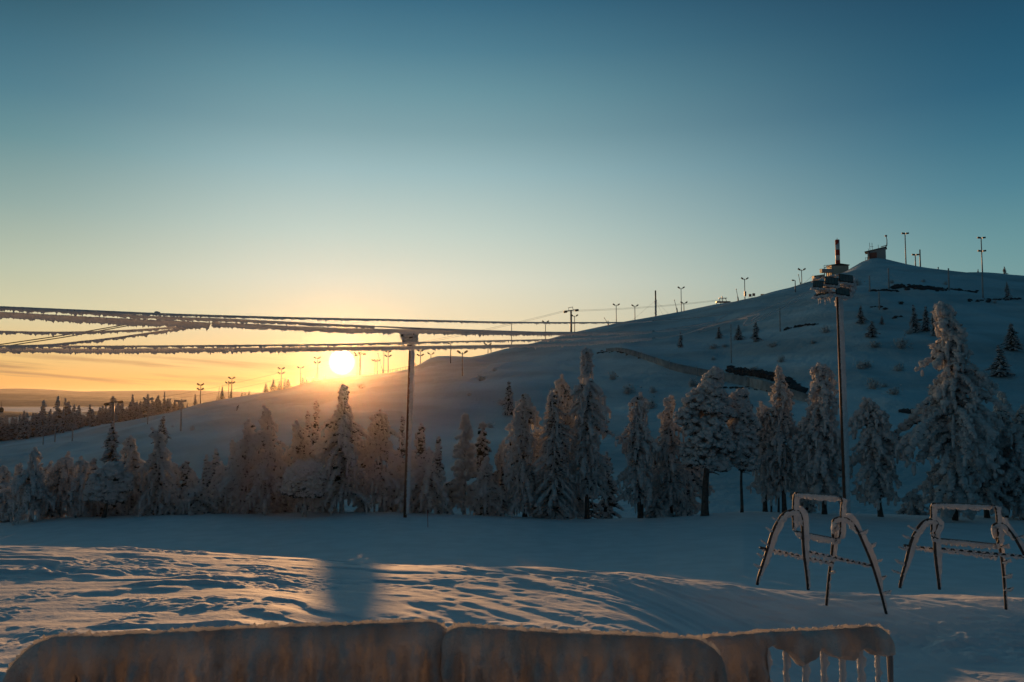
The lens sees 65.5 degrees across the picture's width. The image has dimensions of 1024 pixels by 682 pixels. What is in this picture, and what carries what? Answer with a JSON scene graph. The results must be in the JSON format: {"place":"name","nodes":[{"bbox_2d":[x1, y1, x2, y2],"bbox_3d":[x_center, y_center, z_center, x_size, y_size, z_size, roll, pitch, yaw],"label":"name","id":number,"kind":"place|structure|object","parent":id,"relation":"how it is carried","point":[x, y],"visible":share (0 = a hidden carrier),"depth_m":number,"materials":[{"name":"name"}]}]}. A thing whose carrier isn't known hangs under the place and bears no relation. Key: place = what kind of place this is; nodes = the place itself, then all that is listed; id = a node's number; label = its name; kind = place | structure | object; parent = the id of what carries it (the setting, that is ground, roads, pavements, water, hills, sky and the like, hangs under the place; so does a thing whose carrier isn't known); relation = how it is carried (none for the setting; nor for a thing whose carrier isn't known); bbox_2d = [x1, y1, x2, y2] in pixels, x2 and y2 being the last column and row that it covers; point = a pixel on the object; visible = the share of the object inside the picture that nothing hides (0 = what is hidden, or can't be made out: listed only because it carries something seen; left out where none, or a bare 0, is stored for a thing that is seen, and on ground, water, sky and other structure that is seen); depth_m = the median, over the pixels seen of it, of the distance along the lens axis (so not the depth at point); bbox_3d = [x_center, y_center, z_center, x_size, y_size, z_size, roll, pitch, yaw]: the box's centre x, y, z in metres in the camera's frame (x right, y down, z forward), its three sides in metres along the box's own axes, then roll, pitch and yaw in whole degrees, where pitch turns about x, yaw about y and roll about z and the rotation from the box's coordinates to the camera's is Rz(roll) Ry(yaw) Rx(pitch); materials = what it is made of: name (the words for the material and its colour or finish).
{"place":"outdoors","nodes":[
{"label":"outdoors","id":0,"kind":"place"},
{"bbox_2d":[4,407,128,412],"bbox_3d":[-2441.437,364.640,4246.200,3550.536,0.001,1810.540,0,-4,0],"label":"lake","id":1,"kind":"structure","parent":0,"point":[38,409],"depth_m":4213.33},
{"bbox_2d":[0,407,185,417],"bbox_3d":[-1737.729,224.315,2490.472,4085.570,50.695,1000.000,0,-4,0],"label":"hills","id":2,"kind":"structure","parent":0,"point":[8,414],"depth_m":2409.75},
{"bbox_2d":[0,326,192,335],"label":"frosted cable","id":3,"kind":"object","parent":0,"point":[35,333],"visible":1,"depth_m":14.99,"materials":[{"name":"metal"}]},
{"bbox_2d":[0,399,204,406],"bbox_3d":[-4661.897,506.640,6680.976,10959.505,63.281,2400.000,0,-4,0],"label":"hills","id":4,"kind":"structure","parent":0,"point":[33,403],"depth_m":6042.52,"materials":[{"name":"grey"}]},
{"bbox_2d":[0,312,210,330],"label":"frosted cable","id":5,"kind":"object","parent":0,"point":[106,320],"visible":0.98,"depth_m":15.06,"materials":[{"name":"metal"}]},
{"bbox_2d":[0,393,219,401],"bbox_3d":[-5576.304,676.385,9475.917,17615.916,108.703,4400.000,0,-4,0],"label":"hills","id":6,"kind":"structure","parent":0,"point":[37,396],"depth_m":8748.61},
{"bbox_2d":[0,388,260,398],"bbox_3d":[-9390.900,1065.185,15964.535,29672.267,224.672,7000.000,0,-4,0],"label":"hills","id":7,"kind":"structure","parent":0,"point":[173,393],"depth_m":14447.15,"materials":[{"name":"grey"}]},
{"bbox_2d":[0,308,578,333],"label":"frosted cable","id":8,"kind":"object","parent":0,"point":[192,319],"visible":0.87,"depth_m":16.26,"materials":[{"name":"metal"}]},
{"bbox_2d":[0,511,1023,681],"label":"snow ground","id":9,"kind":"structure","parent":0,"point":[695,574],"depth_m":15.12,"materials":[{"name":"snow"}]},
{"bbox_2d":[0,465,16,519],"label":"rime spruce","id":10,"kind":"object","parent":9,"relation":"on","point":[5,475],"visible":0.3,"depth_m":74.21,"materials":[{"name":"white plant"}]},
{"bbox_2d":[0,485,22,521],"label":"rime spruce","id":11,"kind":"object","parent":9,"relation":"on","point":[5,496],"visible":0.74,"depth_m":64.88,"materials":[{"name":"white plant"}]},
{"bbox_2d":[10,462,28,519],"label":"rime spruce","id":12,"kind":"object","parent":9,"relation":"on","point":[18,468],"visible":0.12,"depth_m":76.12,"materials":[{"name":"white plant"}]},
{"bbox_2d":[4,447,56,524],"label":"rime spruce","id":13,"kind":"object","parent":9,"relation":"on","point":[29,488],"visible":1,"depth_m":62.74,"materials":[{"name":"white plant"}]},
{"bbox_2d":[34,496,70,519],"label":"frosted bush","id":14,"kind":"object","parent":9,"relation":"on","point":[49,513],"visible":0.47,"depth_m":65.60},
{"bbox_2d":[43,451,78,517],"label":"rime spruce","id":15,"kind":"object","parent":9,"relation":"on","point":[60,474],"visible":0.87,"depth_m":65.65,"materials":[{"name":"white plant"}]},
{"bbox_2d":[67,455,103,517],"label":"rime spruce","id":16,"kind":"object","parent":9,"relation":"on","point":[81,478],"visible":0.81,"depth_m":63.97,"materials":[{"name":"white plant"}]},
{"bbox_2d":[82,461,133,517],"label":"snowy pine","id":17,"kind":"object","parent":9,"relation":"on","point":[109,483],"visible":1,"depth_m":62.50,"materials":[{"name":"white plant"}]},
{"bbox_2d":[107,503,127,515],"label":"frosted bush","id":18,"kind":"object","parent":9,"relation":"on","point":[117,509],"visible":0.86,"depth_m":65.29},
{"bbox_2d":[119,435,146,514],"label":"rime spruce","id":19,"kind":"object","parent":9,"relation":"on","point":[131,461],"visible":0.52,"depth_m":67.03,"materials":[{"name":"white plant"}]},
{"bbox_2d":[129,426,180,516],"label":"rime spruce","id":20,"kind":"object","parent":9,"relation":"on","point":[155,497],"visible":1,"depth_m":64.82,"materials":[{"name":"white plant"}]},
{"bbox_2d":[166,460,181,495],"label":"rime spruce","id":21,"kind":"object","parent":9,"relation":"on","point":[177,471],"visible":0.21,"depth_m":74.94,"materials":[{"name":"white plant"}]},
{"bbox_2d":[177,460,191,499],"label":"dark spruce","id":22,"kind":"object","parent":9,"relation":"on","point":[186,469],"visible":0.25,"depth_m":75.04,"materials":[{"name":"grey plant"}]},
{"bbox_2d":[180,469,214,511],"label":"rime spruce","id":23,"kind":"object","parent":9,"relation":"on","point":[192,480],"visible":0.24,"depth_m":73.19,"materials":[{"name":"white plant"}]},
{"bbox_2d":[175,480,221,514],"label":"rime spruce","id":24,"kind":"object","parent":9,"relation":"on","point":[194,503],"visible":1,"depth_m":64.87,"materials":[{"name":"white plant"}]},
{"bbox_2d":[198,454,214,513],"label":"dark spruce","id":25,"kind":"object","parent":9,"relation":"on","point":[206,479],"visible":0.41,"depth_m":81.07,"materials":[{"name":"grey plant"}]},
{"bbox_2d":[209,448,220,499],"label":"dark spruce","id":26,"kind":"object","parent":9,"relation":"on","point":[215,460],"visible":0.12,"depth_m":82.02,"materials":[{"name":"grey plant"}]},
{"bbox_2d":[205,461,228,499],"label":"rime spruce","id":27,"kind":"object","parent":9,"relation":"on","point":[220,469],"visible":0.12,"depth_m":74.95,"materials":[{"name":"white plant"}]},
{"bbox_2d":[206,495,227,513],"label":"frosted bush","id":28,"kind":"object","parent":9,"relation":"on","point":[220,503],"visible":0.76,"depth_m":65.53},
{"bbox_2d":[3,618,445,681],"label":"crowd barrier","id":29,"kind":"object","parent":9,"relation":"on","point":[392,650],"visible":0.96,"depth_m":4.39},
{"bbox_2d":[208,439,240,512],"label":"rime spruce","id":30,"kind":"object","parent":9,"relation":"on","point":[233,449],"visible":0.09,"depth_m":71.17,"materials":[{"name":"white plant"}]},
{"bbox_2d":[211,473,240,513],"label":"rime spruce","id":31,"kind":"object","parent":9,"relation":"on","point":[227,504],"visible":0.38,"depth_m":65.94,"materials":[{"name":"white plant"}]},
{"bbox_2d":[215,418,263,513],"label":"rime spruce","id":32,"kind":"object","parent":9,"relation":"on","point":[241,468],"visible":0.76,"depth_m":64.65,"materials":[{"name":"white plant"}]},
{"bbox_2d":[243,404,288,515],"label":"rime spruce","id":33,"kind":"object","parent":9,"relation":"on","point":[267,483],"visible":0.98,"depth_m":63.97,"materials":[{"name":"white plant"}]},
{"bbox_2d":[271,492,292,513],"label":"frosted bush","id":34,"kind":"object","parent":9,"relation":"on","point":[283,506],"visible":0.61,"depth_m":65.62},
{"bbox_2d":[278,458,326,516],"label":"snowy pine","id":35,"kind":"object","parent":9,"relation":"on","point":[305,479],"visible":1,"depth_m":60.47,"materials":[{"name":"white plant"}]},
{"bbox_2d":[278,419,326,512],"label":"rime spruce","id":36,"kind":"object","parent":9,"relation":"on","point":[300,447],"visible":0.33,"depth_m":66.03,"materials":[{"name":"white plant"}]},
{"bbox_2d":[307,384,375,514],"bbox_3d":[-13.939,8.894,64.371,5.836,10.902,6.496,-2,-4,24],"label":"rime spruce","id":37,"kind":"object","parent":9,"relation":"on","point":[343,428],"visible":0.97,"depth_m":63.59,"materials":[{"name":"white plant"}]},
{"bbox_2d":[347,439,373,505],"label":"rime spruce","id":38,"kind":"object","parent":9,"relation":"on","point":[361,465],"visible":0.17,"depth_m":70.64,"materials":[{"name":"white plant"}]},
{"bbox_2d":[352,494,370,511],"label":"frosted bush","id":39,"kind":"object","parent":9,"relation":"on","point":[360,503],"visible":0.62,"depth_m":65.56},
{"bbox_2d":[356,408,403,511],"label":"rime spruce","id":40,"kind":"object","parent":9,"relation":"on","point":[381,431],"visible":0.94,"depth_m":65.11,"materials":[{"name":"white plant"}]},
{"bbox_2d":[376,447,404,511],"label":"rime spruce","id":41,"kind":"object","parent":9,"relation":"on","point":[400,470],"visible":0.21,"depth_m":69.84,"materials":[{"name":"white plant"}]},
{"bbox_2d":[398,415,405,510],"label":"dark spruce","id":42,"kind":"object","parent":9,"relation":"on","point":[403,443],"visible":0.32,"depth_m":95.30,"materials":[{"name":"green plant"}]},
{"bbox_2d":[399,333,418,517],"bbox_3d":[-7.790,6.449,59.580,1.611,14.408,1.218,0,-4,0],"label":"utility pole","id":43,"kind":"object","parent":9,"relation":"on","point":[410,337],"visible":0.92,"depth_m":59.61,"materials":[{"name":"metal"}]},
{"bbox_2d":[394,446,453,514],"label":"rime spruce","id":44,"kind":"object","parent":9,"relation":"on","point":[428,479],"visible":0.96,"depth_m":64.64,"materials":[{"name":"white plant"}]},
{"bbox_2d":[413,423,434,508],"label":"dark spruce","id":45,"kind":"object","parent":9,"relation":"on","point":[419,444],"visible":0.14,"depth_m":73.27,"materials":[{"name":"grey plant"}]},
{"bbox_2d":[432,436,445,513],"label":"dark spruce","id":46,"kind":"object","parent":9,"relation":"on","point":[439,465],"visible":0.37,"depth_m":83.03,"materials":[{"name":"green plant"}]},
{"bbox_2d":[434,479,462,513],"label":"rime spruce","id":47,"kind":"object","parent":9,"relation":"on","point":[446,489],"visible":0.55,"depth_m":66.81,"materials":[{"name":"white plant"}]},
{"bbox_2d":[449,413,477,514],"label":"spruce","id":48,"kind":"object","parent":9,"relation":"on","point":[465,469],"visible":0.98,"depth_m":66.13,"materials":[{"name":"white plant"}]},
{"bbox_2d":[466,421,493,515],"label":"dark spruce","id":49,"kind":"object","parent":9,"relation":"on","point":[482,449],"visible":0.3,"depth_m":71.34,"materials":[{"name":"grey plant"}]},
{"bbox_2d":[463,455,507,515],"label":"rime spruce","id":50,"kind":"object","parent":9,"relation":"on","point":[484,489],"visible":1,"depth_m":64.94,"materials":[{"name":"white plant"}]},
{"bbox_2d":[488,494,514,515],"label":"frosted bush","id":51,"kind":"object","parent":9,"relation":"on","point":[505,508],"visible":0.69,"depth_m":65.38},
{"bbox_2d":[491,439,515,511],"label":"rime spruce","id":52,"kind":"object","parent":9,"relation":"on","point":[498,475],"visible":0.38,"depth_m":72.03,"materials":[{"name":"white plant"}]},
{"bbox_2d":[501,393,543,517],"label":"rime spruce","id":53,"kind":"object","parent":9,"relation":"on","point":[523,475],"visible":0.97,"depth_m":64.99,"materials":[{"name":"white plant"}]},
{"bbox_2d":[531,390,577,519],"bbox_3d":[3.398,9.327,64.420,3.946,10.868,4.431,0,-4,0],"label":"rime spruce","id":54,"kind":"object","parent":9,"relation":"on","point":[555,494],"visible":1,"depth_m":63.91,"materials":[{"name":"white plant"}]},
{"bbox_2d":[553,373,578,517],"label":"rime spruce","id":55,"kind":"object","parent":9,"relation":"on","point":[563,388],"visible":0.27,"depth_m":68.44,"materials":[{"name":"white plant"}]},
{"bbox_2d":[569,488,592,518],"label":"rime spruce","id":56,"kind":"object","parent":9,"relation":"on","point":[580,507],"visible":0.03,"depth_m":70.44,"materials":[{"name":"white plant"}]},
{"bbox_2d":[440,621,726,681],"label":"crowd barrier","id":57,"kind":"object","parent":9,"relation":"on","point":[471,652],"visible":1,"depth_m":4.40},
{"bbox_2d":[562,347,621,518],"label":"rime spruce","id":58,"kind":"object","parent":9,"relation":"on","point":[589,464],"visible":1,"depth_m":65.11,"materials":[{"name":"white plant"}]},
{"bbox_2d":[581,497,603,518],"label":"dark spruce","id":59,"kind":"object","parent":9,"relation":"on","point":[593,505],"visible":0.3,"depth_m":74.95,"materials":[{"name":"green plant"}]},
{"bbox_2d":[592,451,623,518],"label":"dark spruce","id":60,"kind":"object","parent":9,"relation":"on","point":[608,511],"visible":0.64,"depth_m":76.59,"materials":[{"name":"green plant"}]},
{"bbox_2d":[613,392,662,517],"bbox_3d":[10.263,9.531,65.372,5.037,10.837,3.774,-3,-5,39],"label":"rime spruce","id":61,"kind":"object","parent":9,"relation":"on","point":[638,475],"visible":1,"depth_m":64.84,"materials":[{"name":"white plant"}]},
{"bbox_2d":[644,494,674,517],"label":"frosted bush","id":62,"kind":"object","parent":9,"relation":"on","point":[655,508],"visible":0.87,"depth_m":65.30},
{"bbox_2d":[651,395,698,517],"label":"rime spruce","id":63,"kind":"object","parent":9,"relation":"on","point":[668,483],"visible":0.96,"depth_m":66.01,"materials":[{"name":"white plant"}]},
{"bbox_2d":[673,495,693,515],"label":"frosted bush","id":64,"kind":"object","parent":9,"relation":"on","point":[687,510],"visible":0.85,"depth_m":65.30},
{"bbox_2d":[673,466,714,513],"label":"rime spruce","id":65,"kind":"object","parent":9,"relation":"on","point":[698,472],"visible":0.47,"depth_m":70.75,"materials":[{"name":"white plant"}]},
{"bbox_2d":[674,366,737,515],"bbox_3d":[15.148,8.037,62.686,4.758,12.211,4.668,-3,-5,35],"label":"snowy pine","id":66,"kind":"object","parent":9,"relation":"on","point":[704,413],"visible":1,"depth_m":61.97,"materials":[{"name":"white plant"}]},
{"bbox_2d":[724,388,761,512],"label":"snowy pine","id":67,"kind":"object","parent":9,"relation":"on","point":[744,426],"visible":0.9,"depth_m":62.85,"materials":[{"name":"white plant"}]},
{"bbox_2d":[746,401,783,511],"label":"rime spruce","id":68,"kind":"object","parent":9,"relation":"on","point":[765,483],"visible":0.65,"depth_m":66.02,"materials":[{"name":"white plant"}]},
{"bbox_2d":[757,365,804,511],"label":"rime spruce","id":69,"kind":"object","parent":9,"relation":"on","point":[780,418],"visible":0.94,"depth_m":65.12,"materials":[{"name":"white plant"}]},
{"bbox_2d":[702,623,895,681],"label":"crowd barrier","id":70,"kind":"object","parent":9,"relation":"on","point":[746,656],"visible":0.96,"depth_m":4.75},
{"bbox_2d":[787,416,814,505],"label":"rime spruce","id":71,"kind":"object","parent":9,"relation":"on","point":[803,476],"visible":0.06,"depth_m":69.78,"materials":[{"name":"white plant"}]},
{"bbox_2d":[800,498,816,512],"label":"frosted bush","id":72,"kind":"object","parent":9,"relation":"on","point":[807,506],"visible":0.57,"depth_m":65.26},
{"bbox_2d":[788,362,853,513],"bbox_3d":[24.408,7.925,63.249,4.860,12.561,5.116,-2,-4,28],"label":"rime spruce","id":73,"kind":"object","parent":9,"relation":"on","point":[819,441],"visible":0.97,"depth_m":62.81,"materials":[{"name":"white plant"}]},
{"bbox_2d":[753,492,891,613],"bbox_3d":[5.573,3.905,14.540,3.453,2.469,0.846,3,-5,-33],"label":"ski rack","id":74,"kind":"object","parent":9,"relation":"on","point":[797,513],"visible":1,"depth_m":14.50,"materials":[{"name":"metal"}]},
{"bbox_2d":[810,274,856,513],"bbox_3d":[22.826,4.190,55.857,3.396,17.929,1.380,0,-4,0],"label":"floodlight mast","id":75,"kind":"object","parent":9,"relation":"on","point":[846,288],"visible":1,"depth_m":56.02,"materials":[{"name":"metal"}]},
{"bbox_2d":[848,397,915,516],"bbox_3d":[28.168,9.140,61.429,5.088,9.680,4.507,0,-4,0],"label":"rime spruce","id":76,"kind":"object","parent":9,"relation":"on","point":[875,457],"visible":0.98,"depth_m":60.84,"materials":[{"name":"white plant"}]},
{"bbox_2d":[895,493,929,514],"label":"frosted bush","id":77,"kind":"object","parent":9,"relation":"on","point":[907,510],"visible":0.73,"depth_m":65.30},
{"bbox_2d":[890,301,1014,522],"bbox_3d":[32.725,5.409,60.503,8.621,16.906,9.100,0,-4,0],"label":"rime spruce","id":78,"kind":"object","parent":9,"relation":"on","point":[952,428],"visible":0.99,"depth_m":58.78,"materials":[{"name":"white plant"}]},
{"bbox_2d":[891,502,1023,609],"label":"ski rack","id":79,"kind":"object","parent":9,"relation":"on","point":[1001,527],"visible":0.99,"depth_m":14.24,"materials":[{"name":"metal"}]},
{"bbox_2d":[969,390,1017,517],"bbox_3d":[39.049,9.243,63.915,5.459,10.525,5.467,0,-4,0],"label":"rime spruce","id":80,"kind":"object","parent":9,"relation":"on","point":[1002,414],"visible":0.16,"depth_m":63.19,"materials":[{"name":"white plant"}]},
{"bbox_2d":[969,416,1023,517],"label":"rime spruce","id":81,"kind":"object","parent":9,"relation":"on","point":[985,495],"visible":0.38,"depth_m":61.25,"materials":[{"name":"white plant"}]},
{"bbox_2d":[988,404,1023,519],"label":"rime spruce","id":82,"kind":"object","parent":9,"relation":"on","point":[1014,433],"visible":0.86,"depth_m":61.08,"materials":[{"name":"white plant"}]},
{"bbox_2d":[0,258,1023,519],"bbox_3d":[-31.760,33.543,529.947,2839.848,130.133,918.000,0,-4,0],"label":"ski hill","id":83,"kind":"structure","parent":0,"point":[444,402],"depth_m":239.91,"materials":[{"name":"snow"}]},
{"bbox_2d":[3,418,18,439],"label":"spruce","id":84,"kind":"object","parent":83,"relation":"on","point":[12,434],"visible":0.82,"depth_m":478.07,"materials":[{"name":"green plant"}]},
{"bbox_2d":[15,412,30,439],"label":"spruce","id":85,"kind":"object","parent":83,"relation":"on","point":[24,433],"visible":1,"depth_m":467.43,"materials":[{"name":"green plant"}]},
{"bbox_2d":[34,413,50,435],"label":"spruce","id":86,"kind":"object","parent":83,"relation":"on","point":[43,422],"visible":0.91,"depth_m":470.80,"materials":[{"name":"green plant"}]},
{"bbox_2d":[99,421,121,461],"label":"snowy spruce","id":87,"kind":"object","parent":83,"relation":"on","point":[110,453],"visible":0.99,"depth_m":182.48,"materials":[{"name":"green plant"}]},
{"bbox_2d":[311,400,320,444],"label":"dark spruce","id":88,"kind":"object","parent":83,"relation":"on","point":[315,428],"visible":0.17,"depth_m":96.26,"materials":[{"name":"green plant"}]},
{"bbox_2d":[0,292,807,324],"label":"frosted cable","id":89,"kind":"object","parent":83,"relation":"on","point":[155,313],"visible":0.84,"depth_m":16.59,"materials":[{"name":"metal"}]},
{"bbox_2d":[0,290,809,350],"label":"frosted cable","id":90,"kind":"object","parent":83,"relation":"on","point":[117,347],"visible":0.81,"depth_m":17.64,"materials":[{"name":"metal"}]},
{"bbox_2d":[5,328,194,348],"bbox_3d":[-7.641,-0.108,15.242,3.507,0.605,0.046,2,-4,-24],"label":"frosted cable","id":91,"kind":"object","parent":90,"relation":"attached to","point":[41,346],"visible":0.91,"depth_m":15.12,"materials":[{"name":"metal"}]},
{"bbox_2d":[0,290,812,354],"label":"frosted cable","id":92,"kind":"object","parent":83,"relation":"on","point":[110,351],"visible":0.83,"depth_m":17.32,"materials":[{"name":"metal"}]},
{"bbox_2d":[501,381,514,415],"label":"snowy spruce","id":93,"kind":"object","parent":83,"relation":"on","point":[508,403],"visible":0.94,"depth_m":196.84,"materials":[{"name":"green plant"}]},
{"bbox_2d":[211,292,812,336],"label":"frosted cable","id":94,"kind":"object","parent":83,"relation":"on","point":[219,325],"visible":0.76,"depth_m":18.72,"materials":[{"name":"metal"}]},
{"bbox_2d":[606,347,810,402],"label":"snow fence","id":95,"kind":"object","parent":83,"relation":"on","point":[754,383],"visible":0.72,"depth_m":215.74,"materials":[{"name":"brown wood"}]},
{"bbox_2d":[725,365,808,392],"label":"rocks","id":96,"kind":"object","parent":83,"relation":"on","point":[770,376],"visible":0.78,"depth_m":200.87,"materials":[{"name":"stone"}]},
{"bbox_2d":[812,239,848,280],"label":"summit station","id":97,"kind":"object","parent":83,"relation":"on","point":[837,267],"visible":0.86,"depth_m":393.49,"materials":[{"name":"white paint"}]},
{"bbox_2d":[864,235,886,259],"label":"summit hut","id":98,"kind":"object","parent":83,"relation":"on","point":[878,252],"visible":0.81,"depth_m":393.48,"materials":[{"name":"metal"}]},
{"bbox_2d":[908,305,921,332],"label":"snowy spruce","id":99,"kind":"object","parent":83,"relation":"on","point":[914,324],"visible":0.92,"depth_m":214.35,"materials":[{"name":"green plant"}]},
{"bbox_2d":[890,284,946,290],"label":"rocks","id":100,"kind":"object","parent":83,"relation":"on","point":[914,286],"visible":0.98,"depth_m":277.72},
{"bbox_2d":[918,306,932,331],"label":"snowy spruce","id":101,"kind":"object","parent":83,"relation":"on","point":[926,324],"visible":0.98,"depth_m":214.96,"materials":[{"name":"green plant"}]},
{"bbox_2d":[983,346,1015,376],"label":"snowy spruce","id":102,"kind":"object","parent":83,"relation":"on","point":[1001,365],"visible":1,"depth_m":177.50,"materials":[{"name":"green plant"}]},
{"bbox_2d":[997,323,1023,350],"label":"snowy spruce","id":103,"kind":"object","parent":83,"relation":"on","point":[1011,343],"visible":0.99,"depth_m":196.73,"materials":[{"name":"green plant"}]},
{"bbox_2d":[0,0,1023,392],"label":"sky","id":104,"kind":"structure","parent":0,"point":[458,160],"materials":[{"name":"blue"}]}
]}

